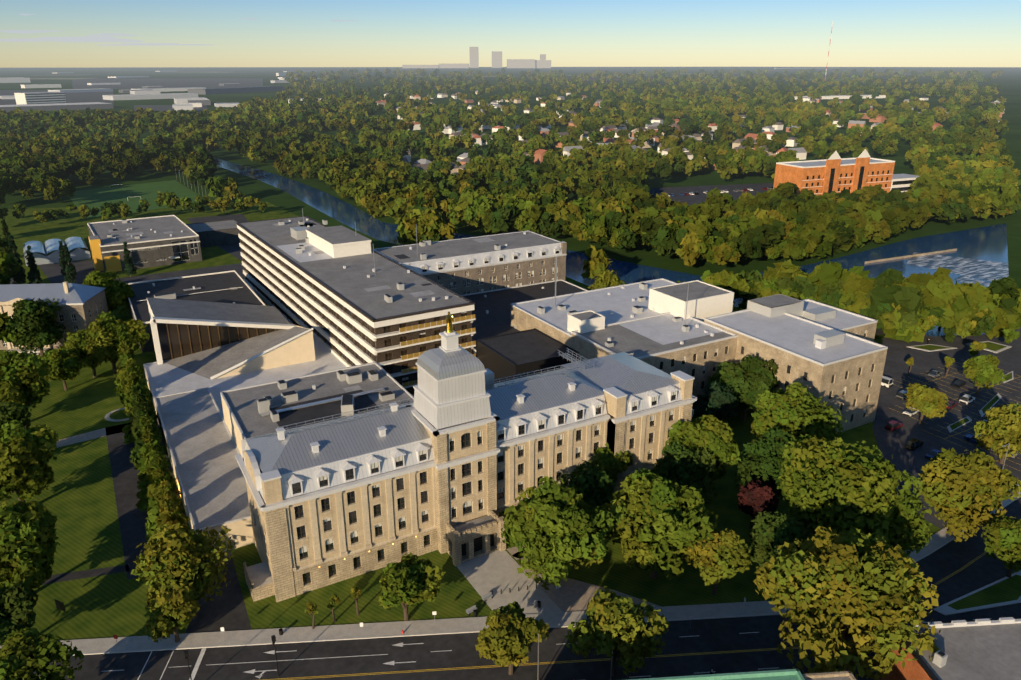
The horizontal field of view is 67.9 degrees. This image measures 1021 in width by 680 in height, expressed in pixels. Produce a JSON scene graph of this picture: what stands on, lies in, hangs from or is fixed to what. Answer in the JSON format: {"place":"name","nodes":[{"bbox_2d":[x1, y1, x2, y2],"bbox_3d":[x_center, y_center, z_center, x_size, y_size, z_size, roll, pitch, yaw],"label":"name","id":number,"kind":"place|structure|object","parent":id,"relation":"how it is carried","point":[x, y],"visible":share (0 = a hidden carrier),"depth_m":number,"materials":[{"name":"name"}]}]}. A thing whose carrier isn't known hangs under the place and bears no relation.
{"place":"outdoors","nodes":[
{"label":"outdoors","id":0,"kind":"place"},
{"bbox_2d":[69,170,206,217],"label":"sports field","id":1,"kind":"structure","parent":0,"point":[130,196],"depth_m":487.09,"materials":[{"name":"green plant"}]},
{"bbox_2d":[0,14,358,45],"bbox_3d":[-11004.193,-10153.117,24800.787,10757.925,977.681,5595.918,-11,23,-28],"label":"cloud","id":2,"kind":"structure","parent":0,"point":[104,37],"depth_m":24756.62,"materials":[{"name":"white"}]},
{"bbox_2d":[406,330,505,566],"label":"tower","id":3,"kind":"structure","parent":0,"point":[449,388],"depth_m":125.45,"materials":[{"name":"beige stone"}]},
{"bbox_2d":[446,312,453,332],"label":"golden statue","id":4,"kind":"object","parent":3,"relation":"on","point":[449,320],"visible":1,"depth_m":122.51,"materials":[{"name":"gold metal"}]},
{"bbox_2d":[372,225,567,294],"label":"stone building","id":5,"kind":"structure","parent":0,"point":[463,266],"depth_m":243.18,"materials":[{"name":"beige stone"}]},
{"bbox_2d":[30,68,960,80],"bbox_3d":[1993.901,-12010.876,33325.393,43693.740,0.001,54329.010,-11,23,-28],"label":"fields","id":6,"kind":"structure","parent":0,"point":[191,71],"depth_m":8367.04,"materials":[{"name":"green plant"}]},
{"bbox_2d":[0,202,1020,640],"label":"campus lawn","id":7,"kind":"structure","parent":0,"point":[78,496],"depth_m":130.20,"materials":[{"name":"green plant"}]},
{"bbox_2d":[0,282,107,354],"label":"building","id":8,"kind":"structure","parent":7,"relation":"on","point":[83,306],"depth_m":220.68,"materials":[{"name":"grey stone"}]},
{"bbox_2d":[23,237,90,265],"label":"greenhouse","id":9,"kind":"object","parent":7,"relation":"on","point":[50,245],"visible":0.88,"depth_m":323.16,"materials":[{"name":"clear glass"}]},
{"bbox_2d":[1,219,189,577],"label":"conifer trees","id":10,"kind":"object","parent":7,"relation":"on","point":[159,501],"depth_m":148.51,"materials":[{"name":"green plant"}]},
{"bbox_2d":[87,215,239,271],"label":"school building","id":11,"kind":"structure","parent":7,"relation":"on","point":[155,241],"depth_m":318.50,"materials":[{"name":"grey concrete"}]},
{"bbox_2d":[128,270,265,352],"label":"dark roof hall","id":12,"kind":"structure","parent":7,"relation":"on","point":[232,286],"depth_m":248.03,"materials":[{"name":"grey brick"}]},
{"bbox_2d":[143,336,413,551],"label":"annex","id":13,"kind":"object","parent":7,"relation":"on","point":[207,425],"visible":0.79,"depth_m":158.85,"materials":[{"name":"grey concrete"}]},
{"bbox_2d":[147,298,314,379],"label":"chapel","id":14,"kind":"structure","parent":13,"relation":"on","point":[211,340],"depth_m":203.03,"materials":[{"name":"beige concrete"}]},
{"bbox_2d":[9,214,660,632],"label":"paths and drives","id":15,"kind":"object","parent":7,"relation":"on","point":[495,572],"visible":0.35,"depth_m":125.27,"materials":[{"name":"concrete"}]},
{"bbox_2d":[236,208,475,396],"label":"slab building","id":16,"kind":"structure","parent":7,"relation":"on","point":[350,297],"depth_m":206.70,"materials":[{"name":"grey concrete"}]},
{"bbox_2d":[235,348,696,601],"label":"building wings","id":17,"kind":"object","parent":7,"relation":"on","point":[333,501],"visible":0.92,"depth_m":124.84},
{"bbox_2d":[7,286,1016,676],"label":"tree trunks","id":18,"kind":"object","parent":7,"relation":"on","point":[715,588],"visible":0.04,"depth_m":120.29,"materials":[{"name":"brown plant"}]},
{"bbox_2d":[0,270,1020,679],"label":"trees","id":19,"kind":"object","parent":18,"relation":"attached to","point":[848,570],"visible":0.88,"depth_m":117.02,"materials":[{"name":"green plant"}]},
{"bbox_2d":[0,269,1020,679],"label":"tree foliage","id":20,"kind":"object","parent":18,"relation":"on","point":[172,561],"visible":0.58,"depth_m":113.83,"materials":[{"name":"green plant"}]},
{"bbox_2d":[54,340,1009,679],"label":"street furniture","id":21,"kind":"object","parent":7,"relation":"on","point":[186,652],"visible":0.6,"depth_m":112.03,"materials":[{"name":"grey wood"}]},
{"bbox_2d":[461,257,887,431],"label":"building wing","id":22,"kind":"structure","parent":7,"relation":"on","point":[700,331],"depth_m":185.28,"materials":[{"name":"beige stone"}]},
{"bbox_2d":[873,327,1020,528],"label":"parking lot","id":23,"kind":"structure","parent":7,"relation":"on","point":[907,442],"depth_m":187.46,"materials":[{"name":"grey asphalt"}]},
{"bbox_2d":[0,601,1020,679],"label":"road","id":24,"kind":"structure","parent":0,"point":[720,638],"depth_m":107.37,"materials":[{"name":"grey asphalt"}]},
{"bbox_2d":[0,67,1020,337],"bbox_3d":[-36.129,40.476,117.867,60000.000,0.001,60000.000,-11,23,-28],"label":"ground","id":25,"kind":"structure","parent":0,"point":[1008,91],"depth_m":870.22,"materials":[{"name":"green plant"}]},
{"bbox_2d":[402,47,550,67],"bbox_3d":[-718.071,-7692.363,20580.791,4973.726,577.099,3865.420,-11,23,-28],"label":"city skyline","id":26,"kind":"object","parent":25,"relation":"on","point":[542,62],"visible":1,"depth_m":19468.52,"materials":[{"name":"beige concrete"}]},
{"bbox_2d":[0,68,1002,118],"bbox_3d":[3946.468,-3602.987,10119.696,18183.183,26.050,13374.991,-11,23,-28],"label":"industrial buildings","id":27,"kind":"structure","parent":25,"relation":"on","point":[90,93],"depth_m":2176.09,"materials":[{"name":"white"}]},
{"bbox_2d":[0,68,1005,132],"bbox_3d":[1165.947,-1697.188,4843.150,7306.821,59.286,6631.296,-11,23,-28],"label":"tree foliage","id":28,"kind":"object","parent":25,"relation":"on","point":[352,106],"visible":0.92,"depth_m":1392.42,"materials":[{"name":"green plant"}]},
{"bbox_2d":[0,109,1020,344],"bbox_3d":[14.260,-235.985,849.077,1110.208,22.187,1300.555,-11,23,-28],"label":"tree foliage","id":29,"kind":"object","parent":25,"relation":"on","point":[614,204],"visible":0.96,"depth_m":419.77,"materials":[{"name":"green plant"}]},
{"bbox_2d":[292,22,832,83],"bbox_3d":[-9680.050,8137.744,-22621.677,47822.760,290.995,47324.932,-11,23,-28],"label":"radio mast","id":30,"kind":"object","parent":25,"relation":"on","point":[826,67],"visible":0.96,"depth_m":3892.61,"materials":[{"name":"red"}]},
{"bbox_2d":[376,90,1004,182],"bbox_3d":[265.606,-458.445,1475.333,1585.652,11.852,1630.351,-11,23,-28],"label":"town houses","id":31,"kind":"structure","parent":25,"relation":"on","point":[538,154],"depth_m":872.17,"materials":[{"name":"white"}]},
{"bbox_2d":[649,183,773,205],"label":"parking lot","id":32,"kind":"structure","parent":25,"relation":"on","point":[690,195],"depth_m":498.64,"materials":[{"name":"grey asphalt"}]},
{"bbox_2d":[773,149,918,195],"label":"brick building","id":33,"kind":"structure","parent":25,"relation":"on","point":[836,172],"depth_m":439.01,"materials":[{"name":"brick"}]},
{"bbox_2d":[864,248,956,263],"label":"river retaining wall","id":34,"kind":"structure","parent":25,"relation":"on","point":[900,257],"depth_m":327.80,"materials":[{"name":"concrete"}]},
{"bbox_2d":[881,617,1020,679],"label":"brick building","id":35,"kind":"structure","parent":25,"relation":"on","point":[983,649],"depth_m":92.53,"materials":[{"name":"grey"}]},
{"bbox_2d":[0,0,1020,67],"label":"sky","id":36,"kind":"structure","parent":0,"point":[286,33],"materials":[{"name":"blue"}]},
{"bbox_2d":[213,158,1008,335],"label":"river","id":37,"kind":"structure","parent":0,"point":[980,255],"depth_m":334.55,"materials":[{"name":"blue liquid"}]},
{"bbox_2d":[305,341,986,628],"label":"young trees","id":38,"kind":"object","parent":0,"point":[356,591],"depth_m":113.41,"materials":[{"name":"green plant"}]},
{"bbox_2d":[629,669,855,679],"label":"copper roof building","id":39,"kind":"structure","parent":0,"point":[791,674],"depth_m":86.55,"materials":[{"name":"green metal"}]},
{"bbox_2d":[781,484,1020,650],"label":"branch road","id":40,"kind":"structure","parent":0,"point":[968,575],"depth_m":123.80,"materials":[{"name":"grey asphalt"}]}
]}

